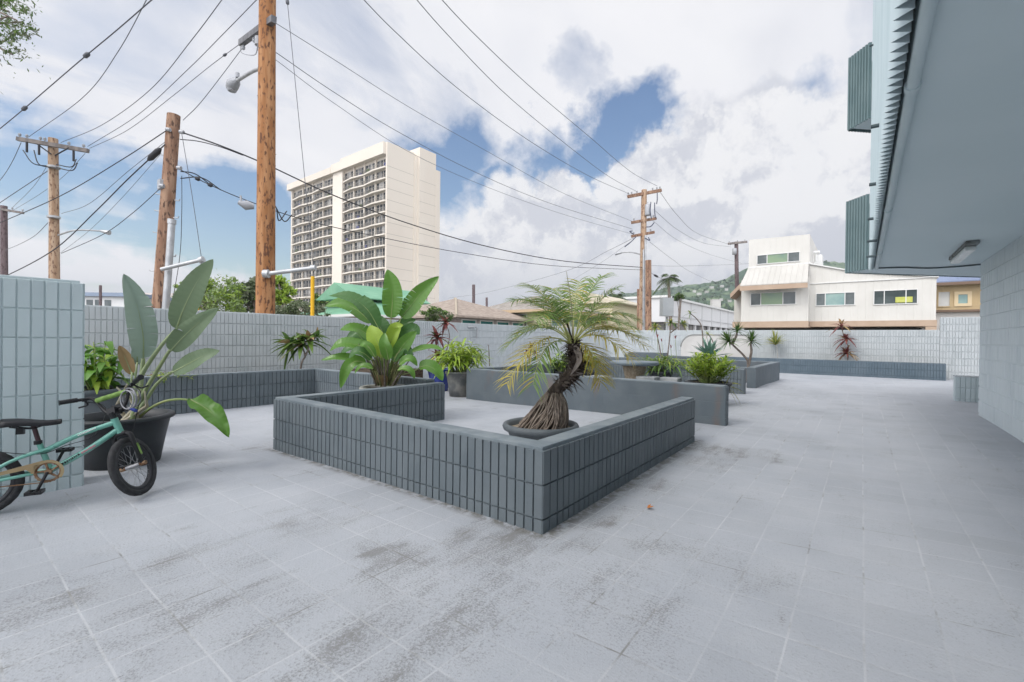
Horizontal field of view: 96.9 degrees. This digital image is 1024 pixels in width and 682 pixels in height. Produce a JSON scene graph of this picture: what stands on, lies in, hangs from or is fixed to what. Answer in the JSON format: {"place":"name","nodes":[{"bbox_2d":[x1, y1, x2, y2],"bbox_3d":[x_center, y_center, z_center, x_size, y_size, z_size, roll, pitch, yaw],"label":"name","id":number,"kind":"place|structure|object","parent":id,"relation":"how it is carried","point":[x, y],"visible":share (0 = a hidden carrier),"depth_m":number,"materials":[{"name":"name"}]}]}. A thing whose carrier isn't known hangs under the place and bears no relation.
{"place":"outdoors","nodes":[
{"label":"outdoors","id":0,"kind":"place"},
{"bbox_2d":[0,0,151,128],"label":"power line","id":1,"kind":"object","parent":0,"point":[85,55],"visible":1,"depth_m":10.93,"materials":[{"name":"black rubber"}]},
{"bbox_2d":[0,0,872,312],"label":"sky","id":2,"kind":"structure","parent":0,"point":[736,109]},
{"bbox_2d":[0,373,1023,681],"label":"deck floor","id":3,"kind":"structure","parent":0,"point":[788,527],"depth_m":2.28,"materials":[{"name":"grey concrete"}]},
{"bbox_2d":[0,275,84,497],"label":"wall pier","id":4,"kind":"structure","parent":3,"relation":"on","point":[42,341],"depth_m":3.23,"materials":[{"name":"grey tile"}]},
{"bbox_2d":[0,374,156,509],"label":"bicycle","id":5,"kind":"object","parent":3,"relation":"on","point":[16,473],"visible":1,"depth_m":3.04,"materials":[{"name":"metal"}]},
{"bbox_2d":[120,388,140,411],"bbox_3d":[-2.710,0.415,3.219,0.178,0.172,0.070,1,0,18],"label":"lock cable","id":6,"kind":"object","parent":5,"relation":"hanging from","point":[132,406],"visible":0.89,"depth_m":3.20,"materials":[{"name":"grey plastic"}]},
{"bbox_2d":[83,341,139,413],"bbox_3d":[-4.681,0.534,5.069,0.809,1.072,0.934,1,0,2],"label":"potted plant","id":7,"kind":"object","parent":3,"relation":"on","point":[99,374],"visible":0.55,"depth_m":5.00,"materials":[{"name":"green plant"}]},
{"bbox_2d":[83,259,229,470],"bbox_3d":[-3.121,0.176,4.081,1.450,1.826,0.756,1,0,-6],"label":"potted plant","id":8,"kind":"object","parent":3,"relation":"on","point":[151,427],"visible":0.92,"depth_m":4.01,"materials":[{"name":"green plant"}]},
{"bbox_2d":[85,368,434,413],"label":"planter wall","id":9,"kind":"structure","parent":3,"relation":"on","point":[227,390],"depth_m":7.24,"materials":[{"name":"grey tile"}]},
{"bbox_2d":[147,370,194,382],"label":"shrub","id":10,"kind":"object","parent":9,"relation":"on","point":[162,374],"visible":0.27,"depth_m":6.53,"materials":[{"name":"green plant"}]},
{"bbox_2d":[269,327,331,369],"bbox_3d":[-3.906,0.223,8.423,0.825,0.989,1.219,3,2,80],"label":"shrub","id":11,"kind":"object","parent":9,"relation":"in","point":[293,343],"visible":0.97,"depth_m":8.36,"materials":[{"name":"green plant"}]},
{"bbox_2d":[83,305,604,377],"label":"perimeter wall","id":12,"kind":"structure","parent":3,"relation":"on","point":[241,341],"depth_m":8.95,"materials":[{"name":"grey paint"}]},
{"bbox_2d":[322,269,443,388],"bbox_3d":[-1.806,0.053,6.298,1.738,2.114,0.877,1,0,-2],"label":"potted plant","id":13,"kind":"object","parent":3,"relation":"on","point":[381,340],"visible":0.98,"depth_m":6.26,"materials":[{"name":"green plant"}]},
{"bbox_2d":[427,315,457,390],"bbox_3d":[-1.582,0.250,9.870,0.815,1.659,0.782,1,0,38],"label":"potted plant","id":14,"kind":"object","parent":3,"relation":"on","point":[445,324],"visible":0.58,"depth_m":9.84,"materials":[{"name":"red plant"}]},
{"bbox_2d":[426,337,492,396],"bbox_3d":[-1.102,0.499,9.166,1.530,1.218,1.397,1,0,-4],"label":"potted plant","id":15,"kind":"object","parent":3,"relation":"on","point":[458,358],"visible":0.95,"depth_m":8.95,"materials":[{"name":"green plant"}]},
{"bbox_2d":[273,382,694,533],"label":"planter wall","id":16,"kind":"structure","parent":3,"relation":"on","point":[397,436],"depth_m":3.41,"materials":[{"name":"grey tile"}]},
{"bbox_2d":[546,351,567,373],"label":"potted plant","id":17,"kind":"object","parent":3,"relation":"on","point":[562,364],"visible":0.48,"depth_m":10.89,"materials":[{"name":"green plant"}]},
{"bbox_2d":[493,271,654,439],"bbox_3d":[0.734,0.178,5.003,1.645,1.901,1.904,1,0,38],"label":"potted palm","id":18,"kind":"object","parent":3,"relation":"on","point":[547,415],"visible":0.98,"depth_m":4.74,"materials":[{"name":"green plant"}]},
{"bbox_2d":[581,351,603,375],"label":"potted plant","id":19,"kind":"object","parent":3,"relation":"on","point":[589,366],"visible":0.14,"depth_m":10.66,"materials":[{"name":"green plant"}]},
{"bbox_2d":[466,363,728,425],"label":"planter wall","id":20,"kind":"structure","parent":3,"relation":"on","point":[624,396],"depth_m":6.98,"materials":[{"name":"grey paint"}]},
{"bbox_2d":[611,360,658,378],"bbox_3d":[2.235,0.735,8.300,0.850,0.733,0.850,1,0,38],"label":"round table","id":21,"kind":"object","parent":3,"relation":"on","point":[632,372],"visible":0.59,"depth_m":8.12,"materials":[{"name":"concrete"}]},
{"bbox_2d":[592,354,696,364],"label":"planter wall","id":22,"kind":"structure","parent":3,"relation":"on","point":[624,358],"depth_m":15.06,"materials":[{"name":"grey paint"}]},
{"bbox_2d":[685,310,703,353],"bbox_3d":[5.617,-0.220,14.236,0.403,1.514,0.710,2,1,68],"label":"tree","id":23,"kind":"object","parent":22,"relation":"on","point":[700,325],"visible":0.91,"depth_m":14.19,"materials":[{"name":"green plant"}]},
{"bbox_2d":[628,352,666,358],"bbox_3d":[4.697,0.775,15.695,1.200,0.760,0.600,1,0,38],"label":"planter box","id":24,"kind":"object","parent":3,"relation":"on","point":[650,354],"visible":0.26,"depth_m":15.47,"materials":[{"name":"grey paint"}]},
{"bbox_2d":[636,375,659,379],"bbox_3d":[2.389,0.862,8.002,0.340,0.482,0.300,1,0,38],"label":"stool","id":25,"kind":"object","parent":3,"relation":"on","point":[648,377],"visible":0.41,"depth_m":7.91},
{"bbox_2d":[636,353,689,376],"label":"potted plant","id":26,"kind":"object","parent":3,"relation":"on","point":[655,372],"visible":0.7,"depth_m":10.36,"materials":[{"name":"green plant"}]},
{"bbox_2d":[587,362,745,393],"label":"planter wall","id":27,"kind":"structure","parent":3,"relation":"on","point":[738,375],"depth_m":10.13,"materials":[{"name":"grey tile"}]},
{"bbox_2d":[649,317,688,359],"bbox_3d":[4.664,0.048,13.604,1.322,1.525,0.623,1,0,8],"label":"tree","id":28,"kind":"object","parent":3,"relation":"on","point":[670,322],"visible":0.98,"depth_m":13.59,"materials":[{"name":"green plant"}]},
{"bbox_2d":[659,377,681,381],"bbox_3d":[2.784,0.874,8.001,0.340,0.459,0.300,1,0,38],"label":"stool","id":29,"kind":"object","parent":3,"relation":"on","point":[675,379],"visible":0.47,"depth_m":7.91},
{"bbox_2d":[679,350,738,391],"bbox_3d":[3.404,0.627,7.911,1.014,0.955,0.993,1,0,38],"label":"potted plant","id":30,"kind":"object","parent":3,"relation":"on","point":[705,367],"visible":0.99,"depth_m":7.77,"materials":[{"name":"green plant"}]},
{"bbox_2d":[690,337,730,356],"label":"agave","id":31,"kind":"object","parent":3,"relation":"on","point":[710,347],"visible":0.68,"depth_m":13.07,"materials":[{"name":"green plant"}]},
{"bbox_2d":[680,334,749,359],"bbox_3d":[7.835,0.431,17.604,2.548,1.396,0.117,1,0,38],"label":"screen panel","id":32,"kind":"object","parent":3,"relation":"on","point":[687,343],"visible":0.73,"depth_m":17.50,"materials":[{"name":"beige paint"}]},
{"bbox_2d":[678,359,779,387],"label":"planter wall","id":33,"kind":"structure","parent":3,"relation":"on","point":[760,373],"depth_m":11.77,"materials":[{"name":"grey paint"}]},
{"bbox_2d":[717,320,769,366],"bbox_3d":[5.445,0.291,10.900,1.209,1.626,0.720,1,0,-1],"label":"dracaena","id":34,"kind":"object","parent":3,"relation":"on","point":[750,338],"visible":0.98,"depth_m":10.88,"materials":[{"name":"green plant"}]},
{"bbox_2d":[604,317,980,379],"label":"perimeter wall","id":35,"kind":"structure","parent":3,"relation":"on","point":[952,344],"depth_m":14.79,"materials":[{"name":"grey paint"}]},
{"bbox_2d":[720,356,945,380],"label":"planter wall","id":36,"kind":"structure","parent":3,"relation":"on","point":[911,370],"depth_m":14.38,"materials":[{"name":"tile"}]},
{"bbox_2d":[761,330,788,357],"bbox_3d":[9.306,0.082,16.133,0.922,1.060,0.971,1,0,38],"label":"dracaena","id":37,"kind":"object","parent":36,"relation":"on","point":[774,340],"visible":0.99,"depth_m":16.05,"materials":[{"name":"green plant"}]},
{"bbox_2d":[828,318,860,360],"bbox_3d":[10.837,0.012,14.852,0.922,1.522,0.924,1,0,-18],"label":"ti plant","id":38,"kind":"object","parent":36,"relation":"on","point":[845,351],"visible":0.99,"depth_m":14.83,"materials":[{"name":"red plant"}]},
{"bbox_2d":[845,0,1023,442],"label":"apartment building","id":39,"kind":"structure","parent":3,"relation":"on","point":[935,107],"depth_m":3.33,"materials":[{"name":"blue paint"}]},
{"bbox_2d":[949,240,979,263],"bbox_3d":[5.745,-1.118,5.783,0.120,0.099,1.330,1,0,38],"label":"ceiling lamp","id":40,"kind":"object","parent":39,"relation":"attached to","point":[963,251],"visible":1,"depth_m":5.55,"materials":[{"name":"metal"}]},
{"bbox_2d":[953,375,978,401],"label":"stub wall","id":41,"kind":"structure","parent":3,"relation":"on","point":[965,388],"depth_m":8.28,"materials":[{"name":"grey tile"}]},
{"bbox_2d":[612,261,844,310],"bbox_3d":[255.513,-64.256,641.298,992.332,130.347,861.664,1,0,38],"label":"hills","id":42,"kind":"structure","parent":0,"point":[725,294],"depth_m":640.04,"materials":[{"name":"green plant"}]},
{"bbox_2d":[710,299,720,307],"bbox_3d":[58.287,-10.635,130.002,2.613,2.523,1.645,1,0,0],"label":"hillside house","id":43,"kind":"structure","parent":42,"relation":"on","point":[715,302],"depth_m":129.28,"materials":[{"name":"white paint"}]},
{"bbox_2d":[609,260,835,310],"bbox_3d":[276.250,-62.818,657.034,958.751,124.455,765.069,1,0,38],"label":"hill trees","id":44,"kind":"object","parent":42,"relation":"on","point":[727,306],"visible":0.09,"depth_m":606.86,"materials":[{"name":"green plant"}]},
{"label":"ground","id":45,"kind":"structure","parent":0,"visible":0},
{"bbox_2d":[0,205,23,274],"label":"utility pole","id":46,"kind":"object","parent":45,"relation":"on","point":[4,210],"visible":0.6,"depth_m":25.89,"materials":[{"name":"brown wood"}]},
{"bbox_2d":[0,0,50,79],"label":"tree","id":47,"kind":"object","parent":45,"relation":"on","point":[7,23],"visible":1,"depth_m":12.61,"materials":[{"name":"green plant"}]},
{"bbox_2d":[16,133,110,278],"bbox_3d":[-16.773,-3.192,16.811,2.977,8.893,0.829,1,0,-7],"label":"utility pole","id":48,"kind":"object","parent":45,"relation":"on","point":[54,168],"visible":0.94,"depth_m":16.86,"materials":[{"name":"beige wood"}]},
{"bbox_2d":[0,170,47,202],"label":"power line","id":49,"kind":"object","parent":48,"relation":"attached to","point":[24,186],"visible":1,"depth_m":17.67,"materials":[{"name":"black rubber"}]},
{"bbox_2d":[29,0,146,136],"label":"power line","id":50,"kind":"object","parent":48,"relation":"attached to","point":[103,73],"visible":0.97,"depth_m":12.82,"materials":[{"name":"black rubber"}]},
{"bbox_2d":[60,0,221,142],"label":"power line","id":51,"kind":"object","parent":48,"relation":"attached to","point":[162,76],"visible":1,"depth_m":12.26,"materials":[{"name":"black rubber"}]},
{"bbox_2d":[99,285,101,305],"bbox_3d":[-30.819,-1.597,34.001,0.259,5.150,0.202,1,0,38],"label":"wooden post","id":52,"kind":"object","parent":45,"relation":"on","point":[100,295],"visible":0.33,"depth_m":33.94,"materials":[{"name":"brown wood"}]},
{"bbox_2d":[85,292,171,306],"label":"house","id":53,"kind":"structure","parent":45,"relation":"on","point":[109,299],"depth_m":69.99,"materials":[{"name":"white paint"}]},
{"bbox_2d":[149,112,205,308],"bbox_3d":[-8.786,-2.296,11.795,1.710,7.365,0.582,1,0,21],"label":"utility pole","id":54,"kind":"object","parent":45,"relation":"on","point":[164,254],"visible":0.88,"depth_m":11.85,"materials":[{"name":"brown wood"}]},
{"bbox_2d":[0,131,165,222],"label":"power line","id":55,"kind":"object","parent":54,"relation":"attached to","point":[92,177],"visible":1,"depth_m":13.07,"materials":[{"name":"black rubber"}]},
{"bbox_2d":[8,144,165,274],"bbox_3d":[-15.035,-3.670,14.910,13.518,3.083,0.173,1,0,28],"label":"power line","id":56,"kind":"object","parent":54,"relation":"attached to","point":[154,154],"visible":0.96,"depth_m":12.58,"materials":[{"name":"black rubber"}]},
{"bbox_2d":[61,190,158,253],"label":"power line","id":57,"kind":"object","parent":54,"relation":"attached to","point":[116,225],"visible":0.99,"depth_m":13.71,"materials":[{"name":"black rubber"}]},
{"bbox_2d":[61,142,164,213],"bbox_3d":[-11.993,-4.649,13.329,6.676,1.152,0.175,1,0,29],"label":"power line","id":58,"kind":"object","parent":54,"relation":"attached to","point":[111,185],"visible":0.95,"depth_m":12.93,"materials":[{"name":"black rubber"}]},
{"bbox_2d":[182,136,200,253],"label":"power line","id":59,"kind":"object","parent":54,"relation":"attached to","point":[192,196],"visible":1,"depth_m":11.75,"materials":[{"name":"grey metal"}]},
{"bbox_2d":[181,170,635,269],"bbox_3d":[-0.679,-3.949,18.854,21.279,0.950,0.661,0,1,-42],"label":"power line","id":60,"kind":"object","parent":54,"relation":"attached to","point":[208,184],"visible":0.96,"depth_m":14.87,"materials":[{"name":"black rubber"}]},
{"bbox_2d":[180,171,291,221],"bbox_3d":[-7.267,-3.800,12.123,2.734,1.268,0.671,1,0,0],"label":"splice case","id":61,"kind":"object","parent":60,"relation":"hanging from","point":[245,205],"visible":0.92,"depth_m":12.17,"materials":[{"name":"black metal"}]},
{"bbox_2d":[173,176,181,294],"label":"power line","id":62,"kind":"object","parent":61,"relation":"hanging from","point":[181,236],"visible":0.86,"depth_m":11.77,"materials":[{"name":"black metal"}]},
{"bbox_2d":[184,133,641,267],"bbox_3d":[-0.552,-4.607,18.741,21.248,1.573,0.721,0,1,-43],"label":"power line","id":63,"kind":"object","parent":54,"relation":"attached to","point":[386,215],"visible":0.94,"depth_m":14.87,"materials":[{"name":"black rubber"}]},
{"bbox_2d":[172,274,248,312],"bbox_3d":[-19.948,-1.680,29.989,4.551,6.155,4.293,0,0,-28],"label":"tree","id":64,"kind":"object","parent":45,"relation":"on","point":[212,300],"visible":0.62,"depth_m":29.77,"materials":[{"name":"green plant"}]},
{"bbox_2d":[233,276,255,312],"bbox_3d":[-19.435,-1.805,34.059,2.994,6.358,2.910,1,0,38],"label":"tree","id":65,"kind":"object","parent":45,"relation":"on","point":[248,294],"visible":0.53,"depth_m":33.35,"materials":[{"name":"green plant"}]},
{"bbox_2d":[226,0,316,313],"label":"utility pole","id":66,"kind":"object","parent":45,"relation":"on","point":[261,35],"visible":0.94,"depth_m":10.84,"materials":[{"name":"orange wood"}]},
{"bbox_2d":[89,45,237,148],"bbox_3d":[-11.579,-7.651,14.633,9.442,1.098,0.073,1,0,29],"label":"power line","id":67,"kind":"object","parent":66,"relation":"attached to","point":[224,54],"visible":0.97,"depth_m":13.87,"materials":[{"name":"black rubber"}]},
{"bbox_2d":[87,0,256,146],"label":"power line","id":68,"kind":"object","parent":66,"relation":"attached to","point":[185,71],"visible":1,"depth_m":12.76,"materials":[{"name":"black rubber"}]},
{"bbox_2d":[183,49,241,119],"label":"power line","id":69,"kind":"object","parent":66,"relation":"attached to","point":[213,86],"visible":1,"depth_m":12.05,"materials":[{"name":"black rubber"}]},
{"bbox_2d":[286,0,313,264],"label":"power line","id":70,"kind":"object","parent":66,"relation":"on","point":[287,2],"visible":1,"depth_m":10.83,"materials":[{"name":"grey metal"}]},
{"bbox_2d":[310,276,314,315],"bbox_3d":[-4.800,-0.280,10.905,0.084,2.545,0.091,0,0,-30],"label":"guy guard","id":71,"kind":"object","parent":66,"relation":"attached to","point":[312,296],"visible":0.43,"depth_m":10.86,"materials":[{"name":"yellow plastic"}]},
{"bbox_2d":[275,59,630,233],"bbox_3d":[0.154,-6.408,18.616,0.986,0.810,19.241,1,0,41],"label":"power line","id":72,"kind":"object","parent":66,"relation":"attached to","point":[417,156],"visible":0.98,"depth_m":14.88,"materials":[{"name":"black rubber"}]},
{"bbox_2d":[276,52,630,228],"bbox_3d":[0.150,-6.663,18.627,1.024,0.647,19.231,1,0,41],"label":"power line","id":73,"kind":"object","parent":66,"relation":"attached to","point":[421,144],"visible":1,"depth_m":14.99,"materials":[{"name":"black rubber"}]},
{"bbox_2d":[276,23,630,220],"bbox_3d":[0.294,-7.122,18.418,0.854,0.703,19.349,1,0,40],"label":"power line","id":74,"kind":"object","parent":66,"relation":"attached to","point":[423,115],"visible":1,"depth_m":14.56,"materials":[{"name":"black rubber"}]},
{"bbox_2d":[254,274,297,306],"bbox_3d":[-16.597,-1.686,31.951,2.621,6.206,2.656,1,0,38],"label":"tree","id":75,"kind":"object","parent":45,"relation":"on","point":[284,290],"visible":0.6,"depth_m":31.88,"materials":[{"name":"green plant"}]},
{"bbox_2d":[275,297,331,315],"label":"bush","id":76,"kind":"object","parent":45,"relation":"on","point":[292,307],"visible":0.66,"depth_m":26.65,"materials":[{"name":"green plant"}]},
{"bbox_2d":[309,292,329,306],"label":"tree","id":77,"kind":"object","parent":45,"relation":"on","point":[316,295],"visible":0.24,"depth_m":45.08,"materials":[{"name":"green plant"}]},
{"bbox_2d":[287,141,439,310],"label":"apartment tower","id":78,"kind":"structure","parent":45,"relation":"on","point":[392,180],"depth_m":118.18,"materials":[{"name":"white paint"}]},
{"bbox_2d":[365,261,373,269],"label":"window","id":79,"kind":"structure","parent":78,"relation":"in","point":[370,263],"depth_m":115.04,"materials":[{"name":"grey glass"}]},
{"bbox_2d":[365,272,373,279],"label":"window","id":80,"kind":"structure","parent":78,"relation":"in","point":[369,274],"depth_m":115.04,"materials":[{"name":"grey glass"}]},
{"bbox_2d":[376,248,384,256],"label":"window","id":81,"kind":"structure","parent":78,"relation":"in","point":[382,250],"depth_m":112.30,"materials":[{"name":"grey glass"}]},
{"bbox_2d":[376,259,384,267],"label":"window","id":82,"kind":"structure","parent":78,"relation":"in","point":[378,262],"depth_m":112.30,"materials":[{"name":"grey glass"}]},
{"bbox_2d":[376,270,384,278],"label":"window","id":83,"kind":"structure","parent":78,"relation":"in","point":[379,273],"depth_m":112.27,"materials":[{"name":"grey glass"}]},
{"bbox_2d":[303,282,430,319],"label":"house","id":84,"kind":"structure","parent":45,"relation":"on","point":[374,294],"depth_m":37.62,"materials":[{"name":"green metal"}]},
{"bbox_2d":[419,305,453,321],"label":"bush","id":85,"kind":"object","parent":45,"relation":"on","point":[432,313],"visible":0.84,"depth_m":21.83,"materials":[{"name":"green plant"}]},
{"bbox_2d":[399,298,533,325],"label":"house","id":86,"kind":"structure","parent":45,"relation":"on","point":[462,311],"depth_m":37.41,"materials":[{"name":"brown"}]},
{"bbox_2d":[461,319,476,323],"bbox_3d":[-3.340,-1.113,35.138,0.068,1.130,1.680,1,0,38],"label":"window","id":87,"kind":"structure","parent":86,"relation":"in","point":[462,320],"depth_m":35.12,"materials":[{"name":"teal glass"}]},
{"bbox_2d":[489,296,609,329],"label":"house","id":88,"kind":"structure","parent":45,"relation":"on","point":[521,309],"depth_m":41.92,"materials":[{"name":"grey"}]},
{"bbox_2d":[560,291,636,329],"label":"house","id":89,"kind":"structure","parent":45,"relation":"on","point":[632,309],"depth_m":49.11,"materials":[{"name":"beige paint"}]},
{"bbox_2d":[608,292,626,299],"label":"coconut palm","id":90,"kind":"object","parent":45,"relation":"on","point":[618,295],"visible":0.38,"depth_m":59.76,"materials":[{"name":"green plant"}]},
{"bbox_2d":[637,289,638,328],"bbox_3d":[11.148,-1.573,40.000,0.329,5.992,0.264,1,0,38],"label":"wooden post","id":91,"kind":"object","parent":45,"relation":"on","point":[638,307],"visible":0.39,"depth_m":39.89,"materials":[{"name":"brown wood"}]},
{"bbox_2d":[615,186,661,329],"bbox_3d":[7.243,-3.733,25.985,2.629,10.403,0.933,1,0,7],"label":"utility pole","id":92,"kind":"object","parent":45,"relation":"on","point":[645,207],"visible":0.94,"depth_m":25.85,"materials":[{"name":"beige wood"}]},
{"bbox_2d":[364,0,628,193],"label":"power line","id":93,"kind":"object","parent":92,"relation":"attached to","point":[468,96],"visible":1,"depth_m":14.02,"materials":[{"name":"black rubber"}]},
{"bbox_2d":[417,0,634,190],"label":"power line","id":94,"kind":"object","parent":92,"relation":"attached to","point":[501,90],"visible":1,"depth_m":13.95,"materials":[{"name":"black rubber"}]},
{"bbox_2d":[442,0,656,185],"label":"power line","id":95,"kind":"object","parent":92,"relation":"attached to","point":[528,85],"visible":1,"depth_m":14.11,"materials":[{"name":"black rubber"}]},
{"bbox_2d":[645,260,651,329],"bbox_3d":[7.520,-1.482,24.998,0.419,5.923,0.361,1,0,38],"label":"utility pole","id":96,"kind":"object","parent":45,"relation":"on","point":[648,313],"visible":0.59,"depth_m":24.86,"materials":[{"name":"brown wood"}]},
{"bbox_2d":[659,298,673,329],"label":"sign","id":97,"kind":"object","parent":45,"relation":"on","point":[666,306],"visible":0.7,"depth_m":43.50,"materials":[{"name":"white metal"}]},
{"bbox_2d":[651,274,682,329],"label":"coconut palm","id":98,"kind":"object","parent":45,"relation":"on","point":[671,278],"visible":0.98,"depth_m":51.88,"materials":[{"name":"green plant"}]},
{"bbox_2d":[672,292,684,329],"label":"tree","id":99,"kind":"object","parent":45,"relation":"on","point":[679,297],"visible":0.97,"depth_m":63.92,"materials":[{"name":"green plant"}]},
{"bbox_2d":[622,295,743,329],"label":"warehouse","id":100,"kind":"structure","parent":45,"relation":"on","point":[709,317],"depth_m":82.66,"materials":[{"name":"white paint"}]},
{"bbox_2d":[728,240,747,329],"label":"utility pole","id":101,"kind":"object","parent":45,"relation":"on","point":[735,251],"visible":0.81,"depth_m":44.84,"materials":[{"name":"brown wood"}]},
{"bbox_2d":[730,234,938,329],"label":"house","id":102,"kind":"structure","parent":45,"relation":"on","point":[790,283],"depth_m":33.10,"materials":[{"name":"white paint"}]},
{"bbox_2d":[750,291,795,305],"bbox_3d":[19.635,-3.196,34.195,3.022,0.984,0.068,1,0,38],"label":"window","id":103,"kind":"structure","parent":102,"relation":"in","point":[786,297],"depth_m":34.17,"materials":[{"name":"white"}]},
{"bbox_2d":[757,251,799,264],"bbox_3d":[20.366,-6.344,34.775,2.886,0.758,0.068,1,0,38],"label":"window","id":104,"kind":"structure","parent":102,"relation":"in","point":[785,257],"depth_m":34.74,"materials":[{"name":"white"}]},
{"bbox_2d":[815,292,854,305],"bbox_3d":[23.219,-3.014,32.631,2.320,0.946,0.068,1,0,38],"label":"window","id":105,"kind":"structure","parent":102,"relation":"in","point":[836,298],"depth_m":32.62,"materials":[{"name":"white"}]},
{"bbox_2d":[873,289,917,304],"bbox_3d":[25.842,-2.966,30.609,2.299,0.990,0.068,1,0,38],"label":"window","id":106,"kind":"structure","parent":102,"relation":"in","point":[900,296],"depth_m":30.58,"materials":[{"name":"white glass"}]},
{"bbox_2d":[920,276,980,329],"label":"house","id":107,"kind":"structure","parent":45,"relation":"on","point":[957,296],"depth_m":31.52,"materials":[{"name":"beige paint"}]},
{"bbox_2d":[937,291,950,306],"bbox_3d":[30.480,-2.957,32.022,0.679,1.114,0.068,1,0,38],"label":"window","id":108,"kind":"structure","parent":107,"relation":"in","point":[943,297],"depth_m":32.02,"materials":[{"name":"beige"}]},
{"bbox_2d":[954,291,971,306],"bbox_3d":[31.236,-2.916,31.439,0.868,1.023,0.068,1,0,38],"label":"window","id":109,"kind":"structure","parent":107,"relation":"in","point":[964,298],"depth_m":31.43,"materials":[{"name":"beige"}]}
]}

